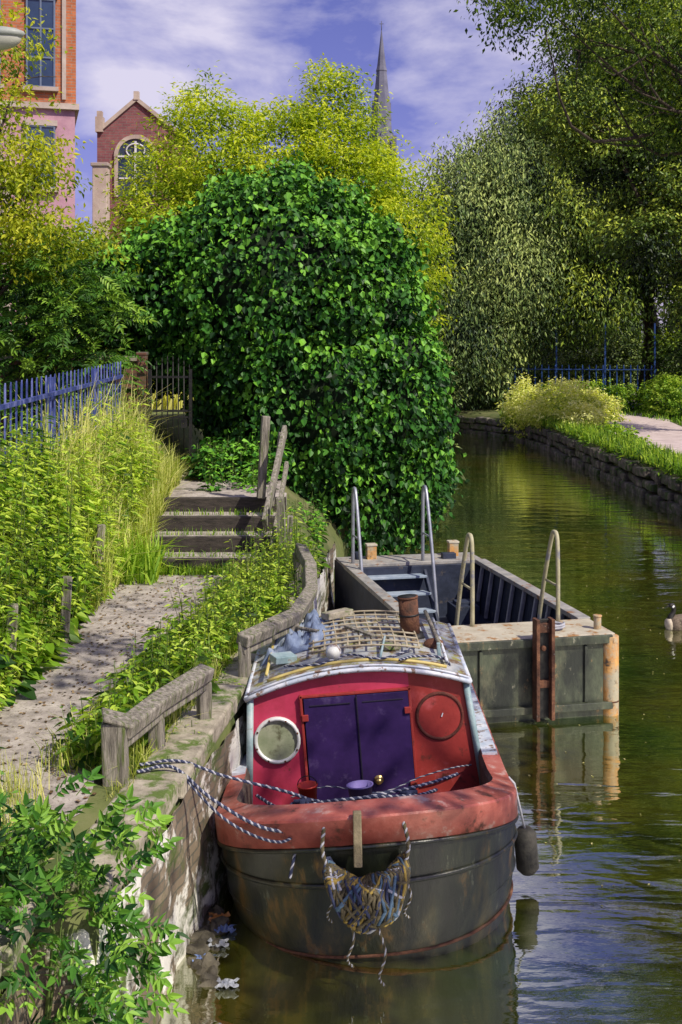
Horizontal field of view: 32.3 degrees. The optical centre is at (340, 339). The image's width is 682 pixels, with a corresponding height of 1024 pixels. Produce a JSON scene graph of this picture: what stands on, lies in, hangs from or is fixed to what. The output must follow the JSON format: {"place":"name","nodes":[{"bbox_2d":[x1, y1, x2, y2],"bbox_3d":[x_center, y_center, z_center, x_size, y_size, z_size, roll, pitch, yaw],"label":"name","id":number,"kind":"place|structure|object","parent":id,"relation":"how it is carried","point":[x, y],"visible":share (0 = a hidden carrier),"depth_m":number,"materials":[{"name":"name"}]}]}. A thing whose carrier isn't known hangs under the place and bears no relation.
{"place":"outdoors","nodes":[
{"label":"outdoors","id":0,"kind":"place"},
{"bbox_2d":[0,173,24,355],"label":"pink annex building","id":1,"kind":"structure","parent":0,"point":[6,222],"depth_m":41.81,"materials":[{"name":"stone"}]},
{"bbox_2d":[0,575,234,855],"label":"path","id":2,"kind":"structure","parent":0,"point":[13,718],"depth_m":10.07,"materials":[{"name":"beige gravel"}]},
{"bbox_2d":[0,574,212,859],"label":"fallen leaves","id":3,"kind":"object","parent":2,"relation":"on","point":[58,778],"visible":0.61,"depth_m":10.51,"materials":[{"name":"plant"}]},
{"bbox_2d":[0,359,681,996],"bbox_3d":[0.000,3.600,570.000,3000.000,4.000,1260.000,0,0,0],"label":"ground","id":4,"kind":"structure","parent":0,"point":[86,819],"depth_m":12.64,"materials":[{"name":"soil"}]},
{"bbox_2d":[0,26,24,49],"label":"street lamp","id":5,"kind":"object","parent":4,"relation":"on","point":[10,37],"visible":1,"depth_m":14.91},
{"bbox_2d":[0,738,64,963],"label":"foreground weeds","id":6,"kind":"object","parent":4,"relation":"on","point":[6,850],"visible":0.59,"depth_m":6.75,"materials":[{"name":"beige plant"}]},
{"bbox_2d":[0,0,78,324],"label":"brick office building","id":7,"kind":"structure","parent":4,"relation":"on","point":[56,14],"depth_m":59.60,"materials":[{"name":"paint"}]},
{"bbox_2d":[0,0,58,236],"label":"windows","id":8,"kind":"structure","parent":7,"relation":"in","point":[47,84],"depth_m":59.47,"materials":[{"name":"blue glass"}]},
{"bbox_2d":[4,524,105,687],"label":"timber stakes","id":9,"kind":"object","parent":4,"relation":"on","point":[67,595],"visible":0.56,"depth_m":11.16,"materials":[{"name":"wood"}]},
{"bbox_2d":[0,361,123,477],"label":"blue palisade fence","id":10,"kind":"object","parent":4,"relation":"on","point":[49,397],"visible":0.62,"depth_m":13.78,"materials":[{"name":"metal"}]},
{"bbox_2d":[0,356,136,435],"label":"garden brick wall","id":11,"kind":"structure","parent":4,"relation":"on","point":[129,370],"depth_m":19.69,"materials":[{"name":"brick"}]},
{"bbox_2d":[0,220,139,355],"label":"elder tree","id":12,"kind":"object","parent":4,"relation":"on","point":[103,346],"visible":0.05,"depth_m":21.14,"materials":[{"name":"green plant"}]},
{"bbox_2d":[0,2,159,300],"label":"ash tree","id":13,"kind":"object","parent":4,"relation":"on","point":[14,225],"visible":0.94,"depth_m":18.23,"materials":[{"name":"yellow plant"}]},
{"bbox_2d":[0,241,161,442],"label":"sumac bush","id":14,"kind":"object","parent":4,"relation":"on","point":[56,337],"visible":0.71,"depth_m":18.38,"materials":[{"name":"green plant"}]},
{"bbox_2d":[0,381,165,710],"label":"nettle plants","id":15,"kind":"object","parent":4,"relation":"on","point":[23,478],"visible":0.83,"depth_m":11.59,"materials":[{"name":"green plant"}]},
{"bbox_2d":[0,765,190,1023],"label":"elder bush","id":16,"kind":"object","parent":4,"relation":"on","point":[66,868],"visible":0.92,"depth_m":5.95,"materials":[{"name":"green plant"}]},
{"bbox_2d":[90,162,111,251],"bbox_3d":[-8.150,-1.345,40.000,0.600,9.290,0.600,0,0,0],"label":"chimney stack","id":17,"kind":"object","parent":4,"relation":"on","point":[99,201],"visible":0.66,"depth_m":39.75,"materials":[{"name":"stone"}]},
{"bbox_2d":[0,368,204,702],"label":"bank grass","id":18,"kind":"structure","parent":4,"relation":"on","point":[168,476],"depth_m":14.65,"materials":[{"name":"green plant"}]},
{"bbox_2d":[74,345,193,409],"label":"meadow grass","id":19,"kind":"structure","parent":4,"relation":"on","point":[169,402],"depth_m":27.21,"materials":[{"name":"plant"}]},
{"bbox_2d":[136,352,147,434],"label":"brick gate pier","id":20,"kind":"structure","parent":4,"relation":"on","point":[141,375],"depth_m":19.10,"materials":[{"name":"brick"}]},
{"bbox_2d":[95,91,199,243],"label":"gabled brick hall","id":21,"kind":"structure","parent":4,"relation":"on","point":[119,126],"depth_m":70.00,"materials":[{"name":"brick"}]},
{"bbox_2d":[118,139,152,196],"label":"arched window","id":22,"kind":"structure","parent":21,"relation":"in","point":[122,150],"depth_m":69.97,"materials":[{"name":"glass"}]},
{"bbox_2d":[0,578,297,977],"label":"stone coping","id":23,"kind":"object","parent":4,"relation":"on","point":[169,787],"visible":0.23,"depth_m":7.78,"materials":[{"name":"beige stone"}]},
{"bbox_2d":[0,541,335,1023],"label":"canal wall","id":24,"kind":"structure","parent":4,"relation":"on","point":[183,884],"depth_m":7.75,"materials":[{"name":"stone"}]},
{"bbox_2d":[148,356,191,467],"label":"iron gate","id":25,"kind":"structure","parent":4,"relation":"on","point":[183,420],"depth_m":19.09,"materials":[{"name":"black metal"}]},
{"bbox_2d":[32,493,331,801],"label":"verge weeds","id":26,"kind":"object","parent":4,"relation":"on","point":[177,649],"visible":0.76,"depth_m":10.43,"materials":[{"name":"green plant"}]},
{"bbox_2d":[104,507,273,584],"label":"grass","id":27,"kind":"structure","parent":4,"relation":"on","point":[150,562],"depth_m":14.44,"materials":[{"name":"green plant"}]},
{"bbox_2d":[186,878,228,986],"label":"rubble stones","id":28,"kind":"object","parent":4,"relation":"on","point":[206,966],"visible":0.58,"depth_m":7.86,"materials":[{"name":"stone"}]},
{"bbox_2d":[101,543,317,786],"bbox_3d":[-0.759,2.622,10.436,0.646,0.664,5.856,0,0,11],"label":"knee rail","id":29,"kind":"object","parent":4,"relation":"on","point":[121,732],"visible":0.87,"depth_m":8.56,"materials":[{"name":"wood"}]},
{"bbox_2d":[139,475,286,571],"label":"garden steps","id":30,"kind":"structure","parent":4,"relation":"on","point":[224,499],"depth_m":15.69,"materials":[{"name":"wood"},{"name":"soil"}]},
{"bbox_2d":[181,435,291,481],"bbox_3d":[-1.641,1.899,19.078,1.759,0.696,2.223,0,0,0],"label":"ivy ground cover","id":31,"kind":"object","parent":4,"relation":"on","point":[247,449],"visible":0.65,"depth_m":18.43,"materials":[{"name":"green plant"}]},
{"bbox_2d":[196,449,329,547],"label":"bramble plants","id":32,"kind":"object","parent":4,"relation":"on","point":[246,481],"visible":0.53,"depth_m":17.45,"materials":[{"name":"green plant"}]},
{"bbox_2d":[257,416,292,564],"bbox_3d":[-0.859,2.007,15.431,0.431,1.938,1.529,0,0,-7],"label":"timber handrail","id":33,"kind":"object","parent":4,"relation":"on","point":[263,460],"visible":0.77,"depth_m":15.66,"materials":[{"name":"wood"}]},
{"bbox_2d":[85,52,466,342],"bbox_3d":[-1.900,-2.317,32.154,10.952,10.861,7.125,0,0,0],"label":"yellow willow tree","id":34,"kind":"object","parent":4,"relation":"on","point":[304,122],"visible":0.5,"depth_m":31.37,"materials":[{"name":"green plant"}]},
{"bbox_2d":[83,147,469,556],"bbox_3d":[-1.170,0.315,21.278,7.031,7.585,4.992,0,0,0],"label":"ivy covered tree","id":35,"kind":"object","parent":4,"relation":"on","point":[281,297],"visible":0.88,"depth_m":20.04,"materials":[{"name":"green plant"}]},
{"bbox_2d":[368,21,396,188],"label":"church spire","id":36,"kind":"structure","parent":4,"relation":"on","point":[381,74],"depth_m":248.70,"materials":[{"name":"stone"}]},
{"bbox_2d":[91,260,681,380],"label":"distant tree line","id":37,"kind":"object","parent":4,"relation":"on","point":[625,363],"visible":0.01,"depth_m":87.58,"materials":[{"name":"green plant"}]},
{"bbox_2d":[391,91,615,413],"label":"grey willow tree","id":38,"kind":"object","parent":4,"relation":"on","point":[494,304],"visible":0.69,"depth_m":53.02,"materials":[{"name":"green plant"}]},
{"bbox_2d":[435,313,681,515],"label":"canal end shrub","id":39,"kind":"object","parent":4,"relation":"on","point":[493,403],"visible":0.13,"depth_m":55.89,"materials":[{"name":"green plant"}]},
{"bbox_2d":[494,372,630,438],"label":"golden bush","id":40,"kind":"object","parent":4,"relation":"on","point":[579,405],"visible":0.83,"depth_m":45.78,"materials":[{"name":"yellow plant"}]},
{"bbox_2d":[448,414,681,515],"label":"stone bank wall","id":41,"kind":"structure","parent":4,"relation":"on","point":[635,481],"depth_m":35.70,"materials":[{"name":"grey stone"}]},
{"bbox_2d":[449,0,681,212],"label":"overhanging tree","id":42,"kind":"object","parent":4,"relation":"on","point":[669,66],"visible":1,"depth_m":22.67,"materials":[{"name":"green plant"}]},
{"bbox_2d":[461,0,681,401],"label":"olive willow tree","id":43,"kind":"object","parent":4,"relation":"on","point":[600,300],"visible":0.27,"depth_m":53.18,"materials":[{"name":"green plant"}]},
{"bbox_2d":[508,323,656,407],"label":"blue palisade fence","id":44,"kind":"object","parent":4,"relation":"on","point":[603,369],"visible":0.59,"depth_m":52.70,"materials":[{"name":"blue metal"}]},
{"bbox_2d":[499,388,681,479],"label":"bank grass","id":45,"kind":"structure","parent":4,"relation":"on","point":[630,448],"depth_m":35.25,"materials":[{"name":"green plant"}]},
{"bbox_2d":[501,4,681,338],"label":"alder tree","id":46,"kind":"object","parent":4,"relation":"on","point":[662,231],"visible":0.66,"depth_m":38.87,"materials":[{"name":"green plant"}]},
{"bbox_2d":[501,283,681,397],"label":"shade shrub","id":47,"kind":"object","parent":4,"relation":"on","point":[626,356],"visible":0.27,"depth_m":57.36,"materials":[{"name":"green plant"}]},
{"bbox_2d":[517,369,681,469],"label":"bank shrub","id":48,"kind":"object","parent":4,"relation":"on","point":[670,406],"visible":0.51,"depth_m":49.77,"materials":[{"name":"green plant"}]},
{"bbox_2d":[75,0,672,341],"label":"sky","id":49,"kind":"structure","parent":0,"point":[440,75],"materials":[{"name":"blue"}]},
{"bbox_2d":[158,432,681,1023],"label":"canal water","id":50,"kind":"structure","parent":0,"point":[558,944],"depth_m":9.74,"materials":[{"name":"green liquid"}]},
{"bbox_2d":[192,912,238,988],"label":"floating litter","id":51,"kind":"object","parent":50,"relation":"on","point":[226,983],"visible":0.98,"depth_m":7.93,"materials":[{"name":"white plastic"}]},
{"bbox_2d":[215,594,538,986],"bbox_3d":[0.266,3.409,9.414,2.344,2.173,4.372,-5,0,0],"label":"narrowboat","id":52,"kind":"object","parent":50,"relation":"on","point":[345,706],"visible":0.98,"depth_m":8.30,"materials":[{"name":"red metal"}]},
{"bbox_2d":[136,759,458,843],"bbox_3d":[-0.180,3.038,7.974,2.351,0.424,0.612,0,0,-17],"label":"mooring rope","id":53,"kind":"object","parent":52,"relation":"attached to","point":[221,805],"visible":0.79,"depth_m":7.84,"materials":[{"name":"white fabric"}]},
{"bbox_2d":[299,686,418,799],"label":"doors","id":54,"kind":"structure","parent":52,"relation":"in","point":[367,735],"depth_m":9.47,"materials":[{"name":"purple paint"}]},
{"bbox_2d":[334,485,618,722],"bbox_3d":[1.478,3.246,15.059,2.193,2.308,5.235,0,0,-12],"label":"work barge","id":55,"kind":"object","parent":50,"relation":"on","point":[529,651],"visible":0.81,"depth_m":13.17,"materials":[{"name":"black metal"}]},
{"bbox_2d":[470,489,679,906],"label":"floating leaves","id":56,"kind":"object","parent":50,"relation":"on","point":[642,718],"visible":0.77,"depth_m":12.74,"materials":[{"name":"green plant"}]},
{"bbox_2d":[664,603,681,630],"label":"canada goose","id":57,"kind":"object","parent":50,"relation":"on","point":[673,621],"visible":1,"depth_m":16.65},
{"bbox_2d":[606,394,681,454],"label":"towpath","id":58,"kind":"structure","parent":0,"point":[664,433],"depth_m":41.93,"materials":[{"name":"beige gravel"}]}
]}

